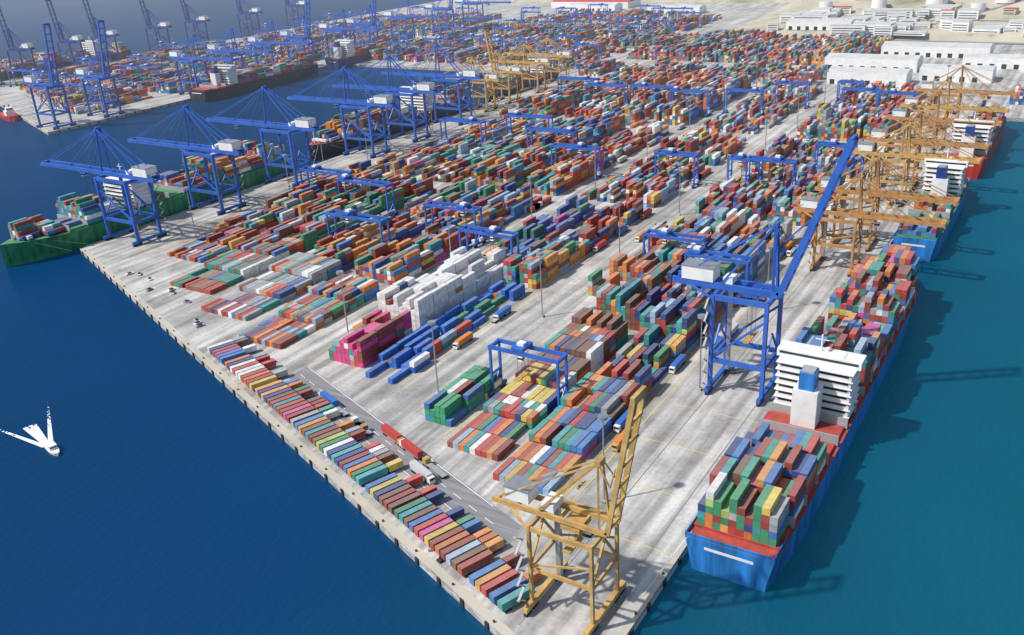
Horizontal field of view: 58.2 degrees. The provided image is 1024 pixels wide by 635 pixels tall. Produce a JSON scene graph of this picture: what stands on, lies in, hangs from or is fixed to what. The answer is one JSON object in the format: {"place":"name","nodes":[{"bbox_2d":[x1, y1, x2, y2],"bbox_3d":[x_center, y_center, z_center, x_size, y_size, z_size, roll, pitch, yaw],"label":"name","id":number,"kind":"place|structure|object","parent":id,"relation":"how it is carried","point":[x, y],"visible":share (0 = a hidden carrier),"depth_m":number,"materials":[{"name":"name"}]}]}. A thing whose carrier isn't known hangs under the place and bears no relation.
{"place":"outdoors","nodes":[
{"label":"outdoors","id":0,"kind":"place"},
{"bbox_2d":[0,0,560,134],"bbox_3d":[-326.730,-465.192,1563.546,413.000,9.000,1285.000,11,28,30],"label":"ground","id":1,"kind":"structure","parent":0,"point":[15,98],"depth_m":1159.45,"materials":[{"name":"concrete"}]},
{"bbox_2d":[0,63,4,84],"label":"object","id":2,"kind":"structure","parent":1,"relation":"on","point":[2,83],"depth_m":1289.40,"materials":[{"name":"blue paint"}]},
{"bbox_2d":[0,8,38,79],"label":"gantry crane","id":3,"kind":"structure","parent":1,"relation":"on","point":[25,47],"depth_m":1316.12,"materials":[{"name":"blue metal"}]},
{"bbox_2d":[23,23,75,129],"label":"crane","id":4,"kind":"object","parent":1,"relation":"on","point":[35,81],"depth_m":975.21,"materials":[{"name":"blue metal"}]},
{"bbox_2d":[0,42,126,71],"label":"shipping containers","id":5,"kind":"object","parent":1,"relation":"on","point":[41,58],"visible":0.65,"depth_m":1381.47,"materials":[{"name":"metal"}]},
{"bbox_2d":[45,0,86,66],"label":"gantry crane","id":6,"kind":"structure","parent":1,"relation":"on","point":[76,38],"depth_m":1376.67,"materials":[{"name":"blue metal"}]},
{"bbox_2d":[75,20,124,117],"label":"gantry crane","id":7,"kind":"structure","parent":1,"relation":"on","point":[86,73],"depth_m":1023.99,"materials":[{"name":"blue metal"}]},
{"bbox_2d":[82,0,122,61],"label":"gantry crane","id":8,"kind":"structure","parent":1,"relation":"on","point":[112,33],"depth_m":1424.52,"materials":[{"name":"blue metal"}]},
{"bbox_2d":[139,0,171,50],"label":"gantry crane","id":9,"kind":"structure","parent":1,"relation":"on","point":[164,25],"depth_m":1500.81,"materials":[{"name":"blue metal"}]},
{"bbox_2d":[180,0,210,43],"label":"gantry crane","id":10,"kind":"structure","parent":1,"relation":"on","point":[201,19],"depth_m":1562.74,"materials":[{"name":"blue metal"}]},
{"bbox_2d":[168,35,236,94],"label":"gantry crane","id":11,"kind":"structure","parent":1,"relation":"on","point":[178,55],"depth_m":1122.21,"materials":[{"name":"blue metal"}]},
{"bbox_2d":[206,28,272,69],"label":"gantry crane","id":12,"kind":"structure","parent":1,"relation":"on","point":[233,50],"depth_m":1159.57,"materials":[{"name":"blue metal"}]},
{"bbox_2d":[235,0,262,37],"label":"gantry crane","id":13,"kind":"structure","parent":1,"relation":"on","point":[255,10],"depth_m":1656.14,"materials":[{"name":"blue metal"}]},
{"bbox_2d":[246,21,311,65],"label":"gantry crane","id":14,"kind":"structure","parent":1,"relation":"on","point":[257,39],"depth_m":1216.99,"materials":[{"name":"blue metal"}]},
{"bbox_2d":[284,0,308,28],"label":"gantry crane","id":15,"kind":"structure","parent":1,"relation":"on","point":[300,3],"depth_m":1748.19,"materials":[{"name":"blue paint"}]},
{"bbox_2d":[278,0,315,61],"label":"gantry crane","id":16,"kind":"structure","parent":1,"relation":"on","point":[305,36],"depth_m":1263.49,"materials":[{"name":"blue metal"}]},
{"bbox_2d":[318,9,380,57],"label":"gantry crane","id":17,"kind":"structure","parent":1,"relation":"on","point":[327,27],"depth_m":1324.54,"materials":[{"name":"blue metal"}]},
{"bbox_2d":[345,0,378,45],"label":"gantry crane","id":18,"kind":"structure","parent":1,"relation":"on","point":[360,24],"depth_m":1375.12,"materials":[{"name":"blue metal"}]},
{"bbox_2d":[382,0,442,40],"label":"gantry crane","id":19,"kind":"structure","parent":1,"relation":"on","point":[391,14],"depth_m":1443.95,"materials":[{"name":"blue metal"}]},
{"bbox_2d":[424,0,454,35],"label":"gantry crane","id":20,"kind":"structure","parent":1,"relation":"on","point":[432,6],"depth_m":1533.26,"materials":[{"name":"blue metal"}]},
{"bbox_2d":[455,0,510,25],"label":"gantry crane","id":21,"kind":"structure","parent":1,"relation":"on","point":[468,3],"depth_m":1600.12,"materials":[{"name":"blue metal"}]},
{"bbox_2d":[287,366,521,549],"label":"pier road","id":22,"kind":"structure","parent":0,"point":[505,527],"depth_m":339.27,"materials":[{"name":"concrete"}]},
{"bbox_2d":[0,0,1023,634],"bbox_3d":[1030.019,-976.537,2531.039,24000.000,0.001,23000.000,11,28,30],"label":"sea water","id":23,"kind":"structure","parent":0,"point":[174,488],"depth_m":346.78,"materials":[{"name":"blue liquid"}]},
{"bbox_2d":[0,102,17,121],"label":"tugboat","id":24,"kind":"object","parent":23,"relation":"on","point":[9,113],"visible":0.99,"depth_m":1055.52,"materials":[{"name":"paint"}]},
{"bbox_2d":[2,407,52,446],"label":"boat wake","id":25,"kind":"object","parent":23,"relation":"on","point":[39,436],"visible":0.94,"depth_m":388.85,"materials":[{"name":"white liquid"}]},
{"bbox_2d":[42,440,59,455],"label":"motor boat","id":26,"kind":"object","parent":23,"relation":"on","point":[51,447],"visible":1,"depth_m":374.41,"materials":[{"name":"white paint"}]},
{"bbox_2d":[0,36,130,80],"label":"ship","id":27,"kind":"object","parent":23,"relation":"on","point":[88,46],"visible":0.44,"depth_m":1443.61,"materials":[{"name":"white paint"}]},
{"bbox_2d":[0,155,314,267],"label":"container ship","id":28,"kind":"object","parent":23,"relation":"on","point":[68,239],"visible":0.38,"depth_m":638.11,"materials":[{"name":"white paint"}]},
{"bbox_2d":[8,140,285,240],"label":"shipping containers","id":29,"kind":"object","parent":28,"relation":"on","point":[86,207],"visible":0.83,"depth_m":629.18,"materials":[{"name":"metal"}]},
{"bbox_2d":[173,61,318,102],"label":"ship","id":30,"kind":"object","parent":23,"relation":"on","point":[225,82],"visible":0.74,"depth_m":1121.11,"materials":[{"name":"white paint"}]},
{"bbox_2d":[236,52,313,81],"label":"shipping containers","id":31,"kind":"object","parent":30,"relation":"on","point":[257,71],"visible":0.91,"depth_m":1179.22,"materials":[{"name":"metal"}]},
{"bbox_2d":[319,35,399,69],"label":"ship","id":32,"kind":"object","parent":23,"relation":"on","point":[345,54],"visible":0.62,"depth_m":1288.09,"materials":[{"name":"white paint"}]},
{"bbox_2d":[354,40,391,53],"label":"shipping containers","id":33,"kind":"object","parent":32,"relation":"on","point":[370,46],"visible":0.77,"depth_m":1328.93,"materials":[{"name":"metal"}]},
{"bbox_2d":[309,80,483,160],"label":"ship","id":34,"kind":"object","parent":23,"relation":"on","point":[324,148],"visible":0.35,"depth_m":859.12,"materials":[{"name":"black paint"}]},
{"bbox_2d":[313,83,462,141],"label":"shipping containers","id":35,"kind":"object","parent":34,"relation":"on","point":[330,131],"visible":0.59,"depth_m":842.30,"materials":[{"name":"metal"}]},
{"bbox_2d":[483,49,570,101],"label":"ship","id":36,"kind":"object","parent":23,"relation":"on","point":[526,82],"visible":0.37,"depth_m":1063.90,"materials":[{"name":"white paint"}]},
{"bbox_2d":[486,70,535,88],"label":"shipping containers","id":37,"kind":"object","parent":36,"relation":"on","point":[506,82],"visible":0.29,"depth_m":1030.31,"materials":[{"name":"metal"}]},
{"bbox_2d":[642,283,917,595],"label":"container ship","id":38,"kind":"object","parent":23,"relation":"on","point":[824,395],"visible":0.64,"depth_m":335.19,"materials":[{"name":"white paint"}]},
{"bbox_2d":[889,148,969,261],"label":"ship","id":39,"kind":"object","parent":23,"relation":"on","point":[946,175],"visible":0.63,"depth_m":564.74,"materials":[{"name":"blue paint"}]},
{"bbox_2d":[897,179,966,237],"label":"shipping containers","id":40,"kind":"object","parent":39,"relation":"on","point":[918,230],"visible":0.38,"depth_m":527.29,"materials":[{"name":"metal"}]},
{"bbox_2d":[948,100,1006,179],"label":"ship","id":41,"kind":"object","parent":23,"relation":"on","point":[982,132],"visible":0.66,"depth_m":657.92,"materials":[{"name":"red paint"}]},
{"bbox_2d":[967,100,1004,141],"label":"shipping containers","id":42,"kind":"object","parent":41,"relation":"on","point":[999,116],"visible":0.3,"depth_m":736.47,"materials":[{"name":"metal"}]},
{"bbox_2d":[79,3,1023,634],"bbox_3d":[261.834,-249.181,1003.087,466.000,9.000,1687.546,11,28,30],"label":"pier ground","id":43,"kind":"structure","parent":0,"point":[677,471],"depth_m":428.06,"materials":[{"name":"concrete"}]},
{"bbox_2d":[40,126,167,246],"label":"gantry crane","id":44,"kind":"object","parent":43,"relation":"on","point":[148,173],"visible":0.99,"depth_m":605.96,"materials":[{"name":"blue paint"}]},
{"bbox_2d":[127,105,246,215],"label":"gantry crane","id":45,"kind":"object","parent":43,"relation":"on","point":[229,146],"visible":0.99,"depth_m":661.12,"materials":[{"name":"blue paint"}]},
{"bbox_2d":[205,86,321,186],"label":"gantry crane","id":46,"kind":"object","parent":43,"relation":"on","point":[305,124],"visible":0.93,"depth_m":718.78,"materials":[{"name":"blue paint"}]},
{"bbox_2d":[287,66,397,158],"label":"gantry crane","id":47,"kind":"object","parent":43,"relation":"on","point":[382,100],"visible":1,"depth_m":791.26,"materials":[{"name":"blue metal"}]},
{"bbox_2d":[223,344,542,612],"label":"chassis row","id":48,"kind":"object","parent":43,"relation":"on","point":[465,575],"visible":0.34,"depth_m":332.98,"materials":[{"name":"grey paint"}]},
{"bbox_2d":[207,335,542,611],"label":"shipping containers","id":49,"kind":"object","parent":48,"relation":"on","point":[459,548],"visible":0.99,"depth_m":332.94,"materials":[{"name":"metal"}]},
{"bbox_2d":[332,55,439,142],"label":"gantry crane","id":50,"kind":"object","parent":43,"relation":"on","point":[422,88],"visible":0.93,"depth_m":836.41,"materials":[{"name":"blue metal"}]},
{"bbox_2d":[381,44,484,125],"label":"gantry crane","id":51,"kind":"object","parent":43,"relation":"on","point":[470,73],"visible":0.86,"depth_m":891.81,"materials":[{"name":"blue metal"}]},
{"bbox_2d":[0,64,922,634],"bbox_3d":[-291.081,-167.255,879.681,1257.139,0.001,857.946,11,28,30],"label":"quay coping","id":52,"kind":"object","parent":43,"relation":"on","point":[482,610],"visible":0.58,"depth_m":332.63,"materials":[{"name":"grey concrete"}]},
{"bbox_2d":[6,3,918,410],"bbox_3d":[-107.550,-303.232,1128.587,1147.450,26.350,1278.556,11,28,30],"label":"yard gantry cranes","id":53,"kind":"object","parent":43,"relation":"on","point":[520,347],"visible":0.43,"depth_m":704.24,"materials":[{"name":"blue paint"}]},
{"bbox_2d":[443,57,502,111],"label":"gantry crane","id":54,"kind":"object","parent":43,"relation":"on","point":[493,77],"visible":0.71,"depth_m":941.61,"materials":[{"name":"yellow metal"}]},
{"bbox_2d":[58,100,898,634],"bbox_3d":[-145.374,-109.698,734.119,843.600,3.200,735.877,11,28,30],"label":"quay fenders","id":55,"kind":"object","parent":43,"relation":"attached to","point":[486,624],"visible":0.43,"depth_m":344.60,"materials":[{"name":"grey rubber"}]},
{"bbox_2d":[4,13,963,624],"bbox_3d":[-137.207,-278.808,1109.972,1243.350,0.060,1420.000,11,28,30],"label":"crane rails","id":56,"kind":"object","parent":43,"relation":"on","point":[676,433],"visible":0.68,"depth_m":366.37,"materials":[{"name":"metal"}]},
{"bbox_2d":[484,30,525,103],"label":"gantry crane","id":57,"kind":"object","parent":43,"relation":"on","point":[513,70],"visible":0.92,"depth_m":975.64,"materials":[{"name":"yellow metal"}]},
{"bbox_2d":[126,82,893,562],"bbox_3d":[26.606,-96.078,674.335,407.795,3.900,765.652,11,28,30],"label":"trucks","id":58,"kind":"object","parent":43,"relation":"on","point":[416,452],"visible":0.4,"depth_m":462.18,"materials":[{"name":"white paint"}]},
{"bbox_2d":[113,91,928,554],"bbox_3d":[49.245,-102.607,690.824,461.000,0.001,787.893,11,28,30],"label":"painted markings","id":59,"kind":"object","parent":43,"relation":"on","point":[511,313],"visible":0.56,"depth_m":433.02,"materials":[{"name":"paint"}]},
{"bbox_2d":[18,8,1023,495],"bbox_3d":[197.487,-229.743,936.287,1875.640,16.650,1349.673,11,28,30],"label":"shipping containers","id":60,"kind":"object","parent":43,"relation":"on","point":[654,304],"visible":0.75,"depth_m":593.02,"materials":[{"name":"metal"}]},
{"bbox_2d":[492,43,552,93],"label":"gantry crane","id":61,"kind":"object","parent":43,"relation":"on","point":[542,61],"visible":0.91,"depth_m":1024.96,"materials":[{"name":"yellow paint"}]},
{"bbox_2d":[513,37,574,84],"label":"gantry crane","id":62,"kind":"object","parent":43,"relation":"on","point":[565,54],"visible":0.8,"depth_m":1062.29,"materials":[{"name":"yellow paint"}]},
{"bbox_2d":[183,58,950,503],"bbox_3d":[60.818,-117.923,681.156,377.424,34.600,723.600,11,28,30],"label":"light poles","id":63,"kind":"object","parent":43,"relation":"on","point":[603,418],"visible":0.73,"depth_m":519.11,"materials":[{"name":"metal"}]},
{"bbox_2d":[492,385,646,634],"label":"gantry crane","id":64,"kind":"object","parent":43,"relation":"on","point":[519,489],"visible":1,"depth_m":260.98,"materials":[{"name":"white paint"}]},
{"bbox_2d":[672,134,859,406],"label":"gantry crane","id":65,"kind":"object","parent":43,"relation":"on","point":[694,272],"visible":0.98,"depth_m":371.19,"materials":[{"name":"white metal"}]},
{"bbox_2d":[793,175,947,276],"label":"gantry crane","id":66,"kind":"object","parent":43,"relation":"on","point":[808,204],"visible":0.82,"depth_m":490.06,"materials":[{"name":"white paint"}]},
{"bbox_2d":[814,156,959,251],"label":"gantry crane","id":67,"kind":"object","parent":43,"relation":"on","point":[943,199],"visible":0.65,"depth_m":519.00,"materials":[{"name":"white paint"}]},
{"bbox_2d":[852,122,981,206],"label":"gantry crane","id":68,"kind":"object","parent":43,"relation":"on","point":[864,148],"visible":0.71,"depth_m":591.74,"materials":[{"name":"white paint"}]},
{"bbox_2d":[866,110,989,190],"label":"gantry crane","id":69,"kind":"object","parent":43,"relation":"on","point":[877,134],"visible":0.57,"depth_m":620.14,"materials":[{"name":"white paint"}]},
{"bbox_2d":[887,91,1002,159],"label":"gantry crane","id":70,"kind":"object","parent":43,"relation":"on","point":[898,114],"visible":0.58,"depth_m":675.01,"materials":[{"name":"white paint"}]},
{"bbox_2d":[900,79,1009,150],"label":"gantry crane","id":71,"kind":"object","parent":43,"relation":"on","point":[908,99],"visible":0.59,"depth_m":709.55,"materials":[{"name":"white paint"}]},
{"bbox_2d":[916,65,1018,131],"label":"gantry crane","id":72,"kind":"object","parent":43,"relation":"on","point":[926,86],"visible":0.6,"depth_m":760.61,"materials":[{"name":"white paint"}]},
{"bbox_2d":[353,2,767,75],"bbox_3d":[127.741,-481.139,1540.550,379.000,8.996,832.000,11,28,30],"label":"quay ground","id":73,"kind":"structure","parent":0,"point":[726,10],"depth_m":1420.37,"materials":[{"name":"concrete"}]},
{"bbox_2d":[443,0,1023,42],"bbox_3d":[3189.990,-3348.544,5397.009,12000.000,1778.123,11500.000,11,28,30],"label":"mainland terrain","id":74,"kind":"structure","parent":0,"point":[935,33],"depth_m":1328.83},
{"bbox_2d":[551,0,1023,86],"bbox_3d":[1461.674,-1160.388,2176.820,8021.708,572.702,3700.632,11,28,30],"label":"warehouses","id":75,"kind":"structure","parent":74,"relation":"on","point":[899,62],"depth_m":1198.05,"materials":[{"name":"white paint"}]},
{"bbox_2d":[887,2,954,19],"bbox_3d":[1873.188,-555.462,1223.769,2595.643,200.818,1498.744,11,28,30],"label":"storage tanks","id":76,"kind":"object","parent":74,"relation":"on","point":[926,16],"visible":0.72,"depth_m":1322.11,"materials":[{"name":"white metal"}]},
{"bbox_2d":[697,243,919,546],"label":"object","id":77,"kind":"object","parent":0,"point":[762,481],"visible":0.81,"depth_m":310.10,"materials":[{"name":"multicoloured metal"}]},
{"bbox_2d":[797,0,1023,43],"bbox_3d":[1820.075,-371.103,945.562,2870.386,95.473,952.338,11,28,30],"label":"mainland roads","id":78,"kind":"structure","parent":0,"point":[965,41],"depth_m":1214.88,"materials":[{"name":"grey asphalt"}]},
{"bbox_2d":[986,45,1023,121],"bbox_3d":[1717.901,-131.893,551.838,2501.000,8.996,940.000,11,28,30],"label":"yard ground","id":79,"kind":"structure","parent":0,"point":[1012,79],"depth_m":886.51,"materials":[{"name":"concrete"}]}
]}

